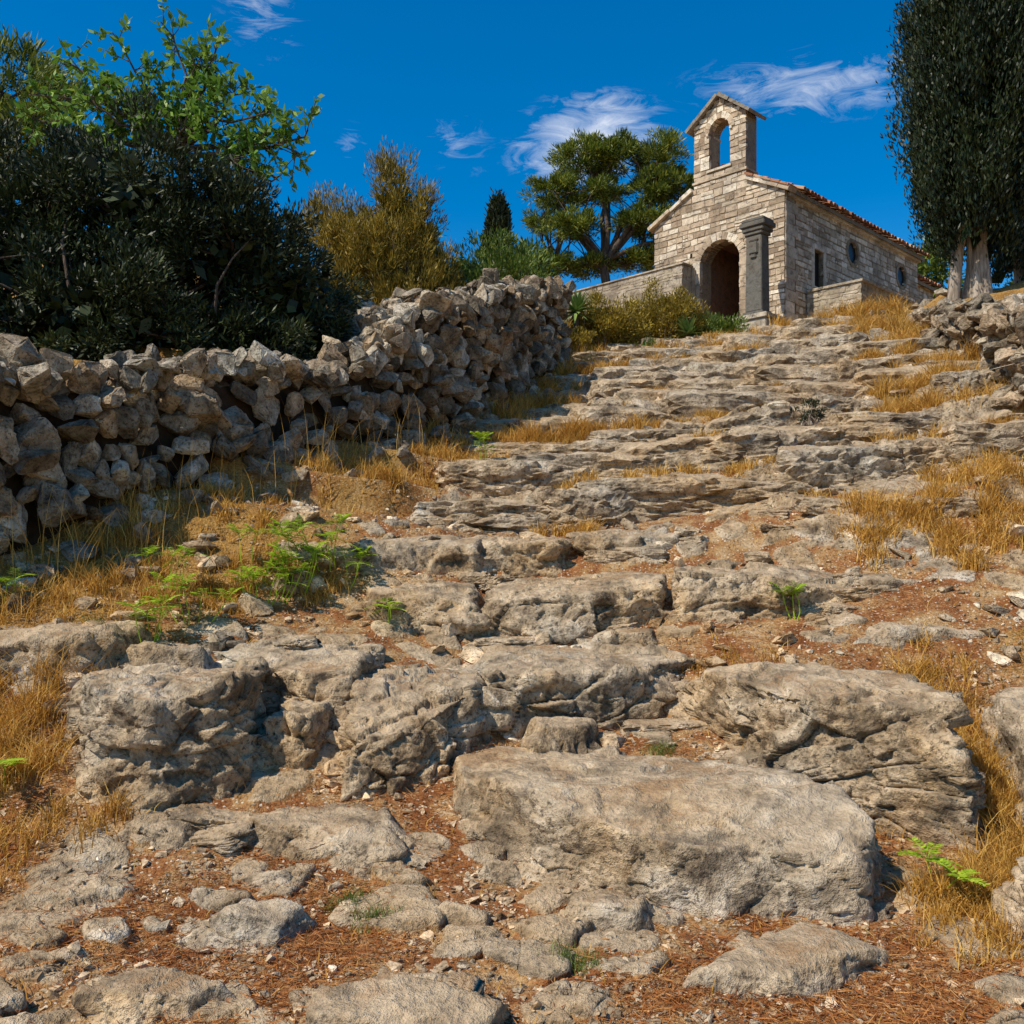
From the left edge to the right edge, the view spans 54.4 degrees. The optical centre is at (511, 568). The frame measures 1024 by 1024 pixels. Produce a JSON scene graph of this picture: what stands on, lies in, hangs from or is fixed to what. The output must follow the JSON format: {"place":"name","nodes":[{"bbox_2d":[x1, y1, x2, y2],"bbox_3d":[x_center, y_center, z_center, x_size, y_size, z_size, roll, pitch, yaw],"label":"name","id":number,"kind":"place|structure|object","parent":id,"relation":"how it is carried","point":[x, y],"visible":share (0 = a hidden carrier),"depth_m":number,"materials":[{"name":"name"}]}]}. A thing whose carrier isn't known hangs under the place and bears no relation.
{"place":"outdoors","nodes":[
{"label":"outdoors","id":0,"kind":"place"},
{"bbox_2d":[0,0,1013,297],"label":"sky","id":1,"kind":"structure","parent":0,"point":[483,90],"materials":[{"name":"blue"}]},
{"bbox_2d":[0,265,1023,1023],"bbox_3d":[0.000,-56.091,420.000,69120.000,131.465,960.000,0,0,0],"label":"hillside ground","id":2,"kind":"structure","parent":0,"point":[524,955],"depth_m":5.47,"materials":[{"name":"brown soil"}]},
{"bbox_2d":[0,757,29,806],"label":"ailanthus seedling","id":3,"kind":"object","parent":2,"relation":"on","point":[11,761],"visible":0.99,"depth_m":5.38,"materials":[{"name":"green plant"}]},
{"bbox_2d":[0,567,32,602],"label":"ailanthus seedling","id":4,"kind":"object","parent":2,"relation":"on","point":[8,579],"visible":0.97,"depth_m":7.05,"materials":[{"name":"green plant"}]},
{"bbox_2d":[0,24,127,216],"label":"pine tree","id":5,"kind":"object","parent":2,"relation":"on","point":[45,65],"visible":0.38,"depth_m":15.82,"materials":[{"name":"green plant"}]},
{"bbox_2d":[116,594,182,642],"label":"ailanthus seedling","id":6,"kind":"object","parent":2,"relation":"on","point":[150,612],"visible":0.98,"depth_m":6.82,"materials":[{"name":"green plant"}]},
{"bbox_2d":[129,545,208,597],"bbox_3d":[-2.620,0.033,7.477,0.455,0.437,0.668,0,0,38],"label":"ailanthus seedling","id":7,"kind":"object","parent":2,"relation":"on","point":[153,548],"visible":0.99,"depth_m":7.59,"materials":[{"name":"green plant"}]},
{"bbox_2d":[14,0,324,281],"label":"carob tree","id":8,"kind":"object","parent":2,"relation":"on","point":[193,115],"visible":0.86,"depth_m":12.90,"materials":[{"name":"green plant"}]},
{"bbox_2d":[0,81,374,361],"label":"olive tree","id":9,"kind":"object","parent":2,"relation":"on","point":[85,285],"visible":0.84,"depth_m":11.04,"materials":[{"name":"green plant"}]},
{"bbox_2d":[145,572,242,625],"bbox_3d":[-2.298,0.231,7.149,0.720,0.425,0.429,0,0,0],"label":"ailanthus seedling","id":10,"kind":"object","parent":2,"relation":"on","point":[182,586],"visible":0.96,"depth_m":7.14,"materials":[{"name":"green plant"}]},
{"bbox_2d":[224,561,305,604],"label":"ailanthus seedling","id":11,"kind":"object","parent":2,"relation":"on","point":[248,573],"visible":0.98,"depth_m":7.61,"materials":[{"name":"green plant"}]},
{"bbox_2d":[225,518,307,581],"bbox_3d":[-1.985,-0.145,8.003,0.672,0.504,0.585,0,0,0],"label":"ailanthus seedling","id":12,"kind":"object","parent":2,"relation":"on","point":[274,529],"visible":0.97,"depth_m":7.99,"materials":[{"name":"green plant"}]},
{"bbox_2d":[0,305,553,555],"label":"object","id":13,"kind":"object","parent":2,"relation":"on","point":[175,464],"visible":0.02,"depth_m":9.14,"materials":[{"name":"grey stone"}]},
{"bbox_2d":[250,553,315,603],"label":"ailanthus seedling","id":14,"kind":"object","parent":2,"relation":"on","point":[286,560],"visible":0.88,"depth_m":7.79,"materials":[{"name":"green plant"}]},
{"bbox_2d":[0,268,582,612],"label":"stones","id":15,"kind":"object","parent":2,"relation":"on","point":[121,392],"visible":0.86,"depth_m":9.59,"materials":[{"name":"stone"}]},
{"bbox_2d":[264,541,330,594],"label":"ailanthus seedling","id":16,"kind":"object","parent":2,"relation":"on","point":[313,548],"visible":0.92,"depth_m":7.91,"materials":[{"name":"green plant"}]},
{"bbox_2d":[270,529,348,563],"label":"ailanthus seedling","id":17,"kind":"object","parent":2,"relation":"on","point":[330,535],"visible":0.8,"depth_m":8.29,"materials":[{"name":"green plant"}]},
{"bbox_2d":[278,513,352,570],"bbox_3d":[-1.624,-0.226,8.208,0.636,0.491,0.597,0,0,0],"label":"ailanthus seedling","id":18,"kind":"object","parent":2,"relation":"on","point":[339,520],"visible":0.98,"depth_m":8.21,"materials":[{"name":"green plant"}]},
{"bbox_2d":[326,544,374,587],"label":"ailanthus seedling","id":19,"kind":"object","parent":2,"relation":"on","point":[361,552],"visible":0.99,"depth_m":8.17,"materials":[{"name":"green plant"}]},
{"bbox_2d":[72,615,685,979],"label":"green grass tufts","id":20,"kind":"object","parent":2,"relation":"on","point":[559,947],"visible":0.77,"depth_m":4.35,"materials":[{"name":"green plant"}]},
{"bbox_2d":[296,136,467,304],"bbox_3d":[-2.595,-6.282,18.904,3.549,4.027,1.984,0,0,0],"label":"juniper tree","id":21,"kind":"object","parent":2,"relation":"on","point":[374,258],"visible":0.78,"depth_m":18.71,"materials":[{"name":"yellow plant"}]},
{"bbox_2d":[366,597,405,623],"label":"ailanthus seedling","id":22,"kind":"object","parent":2,"relation":"on","point":[381,604],"visible":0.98,"depth_m":7.52,"materials":[{"name":"green plant"}]},
{"bbox_2d":[325,298,485,418],"bbox_3d":[-1.900,-2.656,13.645,3.129,2.206,2.846,0,0,0],"label":"rubble pile","id":23,"kind":"object","parent":2,"relation":"on","point":[365,310],"visible":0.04,"depth_m":13.22,"materials":[{"name":"stone"}]},
{"bbox_2d":[470,431,497,459],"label":"ailanthus seedling","id":24,"kind":"object","parent":2,"relation":"on","point":[478,434],"visible":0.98,"depth_m":10.88,"materials":[{"name":"green plant"}]},
{"bbox_2d":[439,225,551,287],"bbox_3d":[-0.305,-5.665,19.613,2.502,1.944,1.876,0,0,0],"label":"green shrub","id":25,"kind":"object","parent":2,"relation":"on","point":[498,255],"visible":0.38,"depth_m":19.18,"materials":[{"name":"green plant"}]},
{"bbox_2d":[479,186,514,261],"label":"cypress tree","id":26,"kind":"object","parent":2,"relation":"on","point":[498,211],"visible":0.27,"depth_m":44.68,"materials":[{"name":"green plant"}]},
{"bbox_2d":[0,529,1023,1023],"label":"limestone boulders","id":27,"kind":"object","parent":2,"relation":"on","point":[844,763],"visible":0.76,"depth_m":5.44,"materials":[{"name":"beige stone"}]},
{"bbox_2d":[0,290,1023,1023],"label":"dry grass","id":28,"kind":"structure","parent":2,"relation":"on","point":[996,864],"depth_m":8.05,"materials":[{"name":"plant"}]},
{"bbox_2d":[0,344,1023,1023],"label":"loose stones","id":29,"kind":"object","parent":2,"relation":"on","point":[220,640],"visible":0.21,"depth_m":6.02,"materials":[{"name":"stone"}]},
{"bbox_2d":[0,351,1023,1023],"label":"pine needle litter","id":30,"kind":"object","parent":2,"relation":"on","point":[732,999],"visible":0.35,"depth_m":4.08,"materials":[{"name":"brown plant"}]},
{"bbox_2d":[563,283,601,339],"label":"yucca plant","id":31,"kind":"object","parent":2,"relation":"on","point":[577,302],"visible":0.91,"depth_m":20.08,"materials":[{"name":"green plant"}]},
{"bbox_2d":[166,315,1023,869],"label":"limestone ledges","id":32,"kind":"object","parent":2,"relation":"on","point":[706,379],"visible":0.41,"depth_m":10.59,"materials":[{"name":"beige stone"}]},
{"bbox_2d":[569,325,600,352],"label":"dry shrub","id":33,"kind":"object","parent":32,"relation":"on","point":[585,338],"visible":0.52,"depth_m":19.55,"materials":[{"name":"yellow plant"}]},
{"bbox_2d":[517,124,693,282],"bbox_3d":[3.612,-11.215,36.098,6.951,9.722,3.429,0,0,0],"label":"aleppo pine tree","id":34,"kind":"object","parent":2,"relation":"on","point":[661,180],"visible":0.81,"depth_m":35.65,"materials":[{"name":"green plant"}]},
{"bbox_2d":[563,287,652,349],"bbox_3d":[1.913,-5.019,20.601,1.974,1.509,1.553,0,0,0],"label":"dry shrub","id":35,"kind":"object","parent":2,"relation":"on","point":[621,324],"visible":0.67,"depth_m":20.36,"materials":[{"name":"yellow plant"}]},
{"bbox_2d":[567,264,690,312],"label":"stone wall","id":36,"kind":"structure","parent":2,"relation":"on","point":[686,283],"depth_m":25.66,"materials":[{"name":"beige stone"}]},
{"bbox_2d":[563,265,684,322],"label":"front stones","id":37,"kind":"object","parent":36,"relation":"on","point":[671,282],"visible":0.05,"depth_m":26.36,"materials":[{"name":"beige stone"}]},
{"bbox_2d":[573,262,694,311],"bbox_3d":[1.545,-6.400,28.525,0.596,2.816,8.513,0,0,-45],"label":"cap","id":38,"kind":"object","parent":36,"relation":"on","point":[692,276],"visible":0.25,"depth_m":25.73,"materials":[{"name":"beige stone"}]},
{"bbox_2d":[635,337,653,345],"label":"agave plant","id":39,"kind":"object","parent":2,"relation":"on","point":[644,343],"visible":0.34,"depth_m":19.90,"materials":[{"name":"green plant"}]},
{"bbox_2d":[635,337,670,346],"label":"green shrub","id":40,"kind":"object","parent":2,"relation":"on","point":[651,339],"visible":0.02,"depth_m":20.03,"materials":[{"name":"green plant"}]},
{"bbox_2d":[309,208,1023,301],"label":"woodland","id":41,"kind":"object","parent":2,"relation":"on","point":[930,269],"visible":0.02,"depth_m":32.18,"materials":[{"name":"green plant"}]},
{"bbox_2d":[624,276,710,342],"bbox_3d":[3.170,-5.210,21.270,2.058,1.935,1.859,0,0,36],"label":"dry shrub","id":42,"kind":"object","parent":2,"relation":"on","point":[663,311],"visible":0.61,"depth_m":20.92,"materials":[{"name":"yellow plant"}]},
{"bbox_2d":[675,315,704,337],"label":"agave plant","id":43,"kind":"object","parent":2,"relation":"on","point":[686,326],"visible":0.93,"depth_m":20.51,"materials":[{"name":"green plant"}]},
{"bbox_2d":[679,310,725,337],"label":"green shrub","id":44,"kind":"object","parent":2,"relation":"on","point":[710,328],"visible":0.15,"depth_m":21.14,"materials":[{"name":"green plant"}]},
{"bbox_2d":[706,311,749,332],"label":"green shrub","id":45,"kind":"object","parent":2,"relation":"on","point":[728,324],"visible":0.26,"depth_m":22.04,"materials":[{"name":"green plant"}]},
{"bbox_2d":[732,311,783,331],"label":"plinth","id":46,"kind":"structure","parent":2,"relation":"on","point":[760,318],"depth_m":22.81,"materials":[{"name":"beige stone"}]},
{"bbox_2d":[739,215,775,315],"bbox_3d":[5.720,-6.992,23.200,0.540,2.255,0.660,0,0,-45],"label":"shaft","id":47,"kind":"object","parent":46,"relation":"on","point":[761,227],"visible":0.83,"depth_m":23.05,"materials":[{"name":"stone"}]},
{"bbox_2d":[748,237,757,258],"bbox_3d":[5.584,-7.430,23.064,0.045,0.460,0.260,0,0,-45],"label":"shield","id":48,"kind":"object","parent":47,"relation":"attached to","point":[752,248],"visible":1,"depth_m":23.05,"materials":[{"name":"stone"}]},
{"bbox_2d":[767,581,808,620],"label":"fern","id":49,"kind":"object","parent":2,"relation":"on","point":[795,589],"visible":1,"depth_m":7.51,"materials":[{"name":"green plant"}]},
{"bbox_2d":[647,91,941,320],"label":"stone chapel","id":50,"kind":"structure","parent":2,"relation":"on","point":[816,240],"depth_m":25.52,"materials":[{"name":"beige stone"}]},
{"bbox_2d":[811,243,825,288],"bbox_3d":[7.654,-7.585,25.264,0.720,1.170,0.340,0,0,-45],"label":"window frame","id":51,"kind":"structure","parent":50,"relation":"in","point":[814,246],"depth_m":25.11,"materials":[{"name":"stone"}]},
{"bbox_2d":[789,396,827,425],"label":"green shrub","id":52,"kind":"object","parent":2,"relation":"on","point":[806,417],"visible":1,"depth_m":11.50,"materials":[{"name":"green plant"}]},
{"bbox_2d":[807,278,918,317],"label":"stone annexe","id":53,"kind":"structure","parent":2,"relation":"on","point":[825,296],"depth_m":24.19,"materials":[{"name":"stone"}]},
{"bbox_2d":[897,837,990,892],"bbox_3d":[1.955,1.400,4.534,0.313,0.259,0.400,0,0,0],"label":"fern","id":54,"kind":"object","parent":2,"relation":"on","point":[938,859],"visible":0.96,"depth_m":4.57,"materials":[{"name":"green plant"}]},
{"bbox_2d":[869,288,1023,409],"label":"stones","id":55,"kind":"object","parent":2,"relation":"on","point":[992,326],"visible":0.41,"depth_m":12.74,"materials":[{"name":"stone"}]},
{"bbox_2d":[875,0,1023,300],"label":"cypress tree","id":56,"kind":"object","parent":2,"relation":"on","point":[963,66],"visible":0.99,"depth_m":18.42,"materials":[{"name":"green plant"}]},
{"bbox_2d":[965,96,1023,288],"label":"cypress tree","id":57,"kind":"object","parent":2,"relation":"on","point":[998,276],"visible":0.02,"depth_m":21.31,"materials":[{"name":"green plant"}]}
]}

